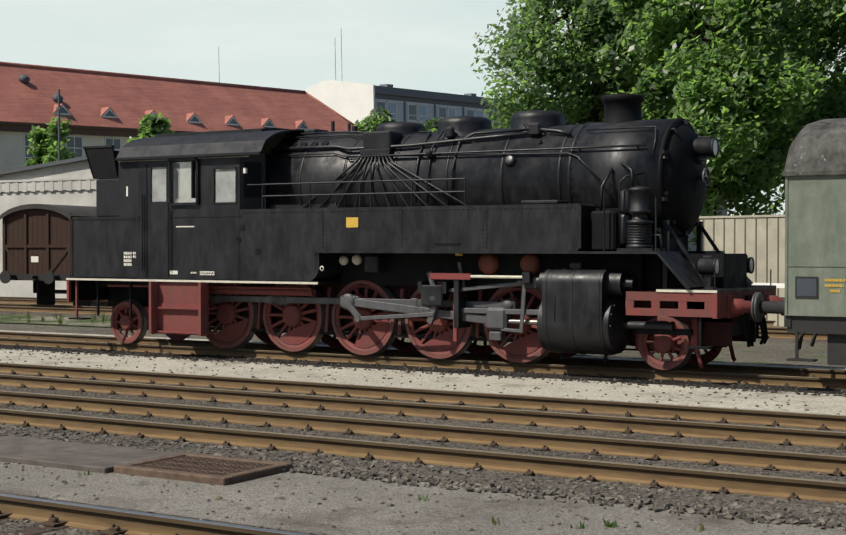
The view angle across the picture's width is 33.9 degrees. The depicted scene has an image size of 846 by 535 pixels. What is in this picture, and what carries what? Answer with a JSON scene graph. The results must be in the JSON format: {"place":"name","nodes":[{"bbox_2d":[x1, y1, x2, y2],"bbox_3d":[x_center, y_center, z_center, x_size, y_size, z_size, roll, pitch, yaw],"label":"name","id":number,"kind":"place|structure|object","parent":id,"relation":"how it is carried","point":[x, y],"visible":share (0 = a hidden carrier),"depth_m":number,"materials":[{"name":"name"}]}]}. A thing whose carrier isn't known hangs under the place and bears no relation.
{"place":"outdoors","nodes":[
{"label":"outdoors","id":0,"kind":"place"},
{"bbox_2d":[0,315,218,330],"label":"grass","id":1,"kind":"structure","parent":0,"point":[33,319],"depth_m":40.40,"materials":[{"name":"green plant"}]},
{"bbox_2d":[0,492,320,534],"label":"track","id":2,"kind":"structure","parent":0,"point":[57,515],"depth_m":10.67,"materials":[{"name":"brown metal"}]},
{"bbox_2d":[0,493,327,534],"bbox_3d":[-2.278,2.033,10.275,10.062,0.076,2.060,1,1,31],"label":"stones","id":3,"kind":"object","parent":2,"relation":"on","point":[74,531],"visible":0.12,"depth_m":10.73,"materials":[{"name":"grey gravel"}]},
{"bbox_2d":[0,297,778,326],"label":"track","id":4,"kind":"structure","parent":0,"point":[33,300],"depth_m":52.63,"materials":[{"name":"brown metal"}]},
{"bbox_2d":[0,303,826,343],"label":"track","id":5,"kind":"structure","parent":0,"point":[777,332],"depth_m":45.31,"materials":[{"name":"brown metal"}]},
{"bbox_2d":[0,204,96,305],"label":"goods wagon","id":6,"kind":"object","parent":5,"relation":"on","point":[37,244],"visible":0.52,"depth_m":47.14,"materials":[{"name":"brown wood"}]},
{"bbox_2d":[0,348,845,414],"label":"path","id":7,"kind":"structure","parent":0,"point":[833,405],"depth_m":22.22,"materials":[{"name":"beige gravel"}]},
{"bbox_2d":[0,350,840,414],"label":"stones","id":8,"kind":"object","parent":7,"relation":"on","point":[149,357],"depth_m":22.29,"materials":[{"name":"grey gravel"}]},
{"bbox_2d":[0,331,845,388],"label":"track","id":9,"kind":"structure","parent":0,"point":[801,377],"depth_m":25.11,"materials":[{"name":"brown metal"}]},
{"bbox_2d":[68,253,755,369],"bbox_3d":[-0.640,0.654,26.275,13.750,1.988,3.320,1,1,31],"label":"locomotive undercarriage","id":10,"kind":"object","parent":9,"relation":"on","point":[567,313],"visible":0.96,"depth_m":24.68,"materials":[{"name":"red metal"}]},
{"bbox_2d":[66,94,783,368],"bbox_3d":[-0.604,-0.710,26.302,14.772,4.551,3.300,1,1,31],"label":"steam locomotive","id":11,"kind":"object","parent":9,"relation":"on","point":[623,185],"visible":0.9,"depth_m":24.73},
{"bbox_2d":[754,118,845,365],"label":"coach","id":12,"kind":"object","parent":9,"relation":"on","point":[814,174],"visible":1,"depth_m":20.72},
{"bbox_2d":[0,314,845,367],"bbox_3d":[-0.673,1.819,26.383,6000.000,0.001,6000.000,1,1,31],"label":"ground","id":13,"kind":"structure","parent":0,"point":[773,353],"depth_m":29.87,"materials":[{"name":"grey gravel"}]},
{"bbox_2d":[23,116,76,166],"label":"tree","id":14,"kind":"object","parent":13,"relation":"on","point":[43,144],"visible":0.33,"depth_m":65.59,"materials":[{"name":"green plant"}]},
{"bbox_2d":[56,89,61,160],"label":"lamp mast","id":15,"kind":"object","parent":13,"relation":"on","point":[58,108],"visible":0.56,"depth_m":62.04,"materials":[{"name":"grey metal"}]},
{"bbox_2d":[126,112,175,141],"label":"tree","id":16,"kind":"object","parent":13,"relation":"on","point":[150,125],"visible":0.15,"depth_m":65.76,"materials":[{"name":"green plant"}]},
{"bbox_2d":[0,47,354,170],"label":"red roof building","id":17,"kind":"structure","parent":13,"relation":"on","point":[101,108],"depth_m":79.97,"materials":[{"name":"brown tile"}]},
{"bbox_2d":[0,150,726,297],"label":"shed","id":18,"kind":"structure","parent":13,"relation":"on","point":[71,181],"depth_m":59.60,"materials":[{"name":"white paint"}]},
{"bbox_2d":[354,106,397,131],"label":"tree","id":19,"kind":"object","parent":13,"relation":"on","point":[374,120],"visible":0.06,"depth_m":84.60,"materials":[{"name":"green plant"}]},
{"bbox_2d":[0,344,844,394],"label":"rail","id":20,"kind":"object","parent":13,"relation":"on","point":[669,382],"visible":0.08,"depth_m":24.08,"materials":[{"name":"brown metal"}]},
{"bbox_2d":[0,344,845,396],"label":"stones","id":21,"kind":"object","parent":20,"relation":"on","point":[517,376],"visible":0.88,"depth_m":23.97,"materials":[{"name":"grey gravel"}]},
{"bbox_2d":[0,461,845,534],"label":"gravel","id":22,"kind":"structure","parent":13,"relation":"on","point":[350,516],"depth_m":11.77,"materials":[{"name":"grey gravel"}]},
{"bbox_2d":[0,435,291,485],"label":"cover slab","id":23,"kind":"structure","parent":22,"relation":"on","point":[194,467],"depth_m":13.93,"materials":[{"name":"grey concrete"}]},
{"bbox_2d":[19,309,704,531],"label":"weeds","id":24,"kind":"object","parent":22,"relation":"on","point":[493,519],"visible":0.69,"depth_m":12.12,"materials":[{"name":"green plant"}]},
{"bbox_2d":[0,463,810,534],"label":"stones","id":25,"kind":"object","parent":22,"relation":"on","point":[375,511],"visible":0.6,"depth_m":11.81,"materials":[{"name":"grey gravel"}]},
{"bbox_2d":[0,403,845,524],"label":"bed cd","id":26,"kind":"object","parent":13,"relation":"on","point":[751,509],"visible":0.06,"depth_m":13.96,"materials":[{"name":"grey gravel"}]},
{"bbox_2d":[0,390,845,503],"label":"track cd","id":27,"kind":"object","parent":26,"relation":"on","point":[653,476],"visible":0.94,"depth_m":14.66,"materials":[{"name":"brown metal"}]},
{"bbox_2d":[0,423,845,530],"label":"stones","id":28,"kind":"object","parent":26,"relation":"on","point":[727,514],"visible":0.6,"depth_m":12.76,"materials":[{"name":"grey gravel"}]},
{"bbox_2d":[0,405,845,481],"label":"stones","id":29,"kind":"object","parent":26,"relation":"on","point":[590,457],"visible":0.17,"depth_m":15.14,"materials":[{"name":"grey gravel"}]},
{"bbox_2d":[0,362,845,455],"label":"track","id":30,"kind":"object","parent":13,"relation":"on","point":[781,436],"visible":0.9,"depth_m":18.41,"materials":[{"name":"brown metal"}]},
{"bbox_2d":[0,385,842,455],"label":"stones","id":31,"kind":"object","parent":30,"relation":"on","point":[447,422],"visible":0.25,"depth_m":17.21,"materials":[{"name":"grey gravel"}]},
{"bbox_2d":[11,374,832,430],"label":"stones","id":32,"kind":"object","parent":30,"relation":"on","point":[445,402],"visible":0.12,"depth_m":19.51,"materials":[{"name":"grey gravel"}]},
{"bbox_2d":[421,117,441,131],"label":"tree","id":33,"kind":"object","parent":13,"relation":"on","point":[431,124],"visible":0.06,"depth_m":84.92,"materials":[{"name":"green plant"}]},
{"bbox_2d":[306,34,576,129],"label":"modern building","id":34,"kind":"structure","parent":13,"relation":"on","point":[352,102],"depth_m":138.53,"materials":[{"name":"grey paint"}]},
{"bbox_2d":[500,94,551,127],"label":"tree","id":35,"kind":"object","parent":13,"relation":"on","point":[540,106],"visible":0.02,"depth_m":69.15,"materials":[{"name":"green plant"}]},
{"bbox_2d":[470,0,697,128],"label":"tree","id":36,"kind":"object","parent":13,"relation":"on","point":[598,57],"visible":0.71,"depth_m":49.91,"materials":[{"name":"green plant"}]},
{"bbox_2d":[552,6,726,117],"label":"tree","id":37,"kind":"object","parent":13,"relation":"on","point":[567,42],"depth_m":63.59,"materials":[{"name":"green plant"}]},
{"bbox_2d":[603,0,828,249],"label":"tree","id":38,"kind":"object","parent":13,"relation":"on","point":[710,65],"visible":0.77,"depth_m":41.95,"materials":[{"name":"green plant"}]},
{"bbox_2d":[699,214,784,326],"bbox_3d":[9.291,0.118,36.894,1.750,3.076,6.215,-1,1,-38],"label":"fence","id":39,"kind":"object","parent":13,"relation":"on","point":[760,239],"visible":0.23,"depth_m":38.15,"materials":[{"name":"brown wood"}]},
{"bbox_2d":[667,0,845,214],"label":"tree","id":40,"kind":"object","parent":13,"relation":"on","point":[831,48],"visible":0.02,"depth_m":49.14,"materials":[{"name":"green plant"}]},
{"bbox_2d":[738,0,845,170],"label":"tree","id":41,"kind":"object","parent":13,"relation":"on","point":[835,12],"visible":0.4,"depth_m":45.47,"materials":[{"name":"green plant"}]},
{"bbox_2d":[0,330,845,369],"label":"path","id":42,"kind":"structure","parent":0,"point":[469,352],"depth_m":27.50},
{"bbox_2d":[0,0,845,215],"label":"sky","id":43,"kind":"structure","parent":0,"point":[424,45],"materials":[{"name":"white"}]}
]}

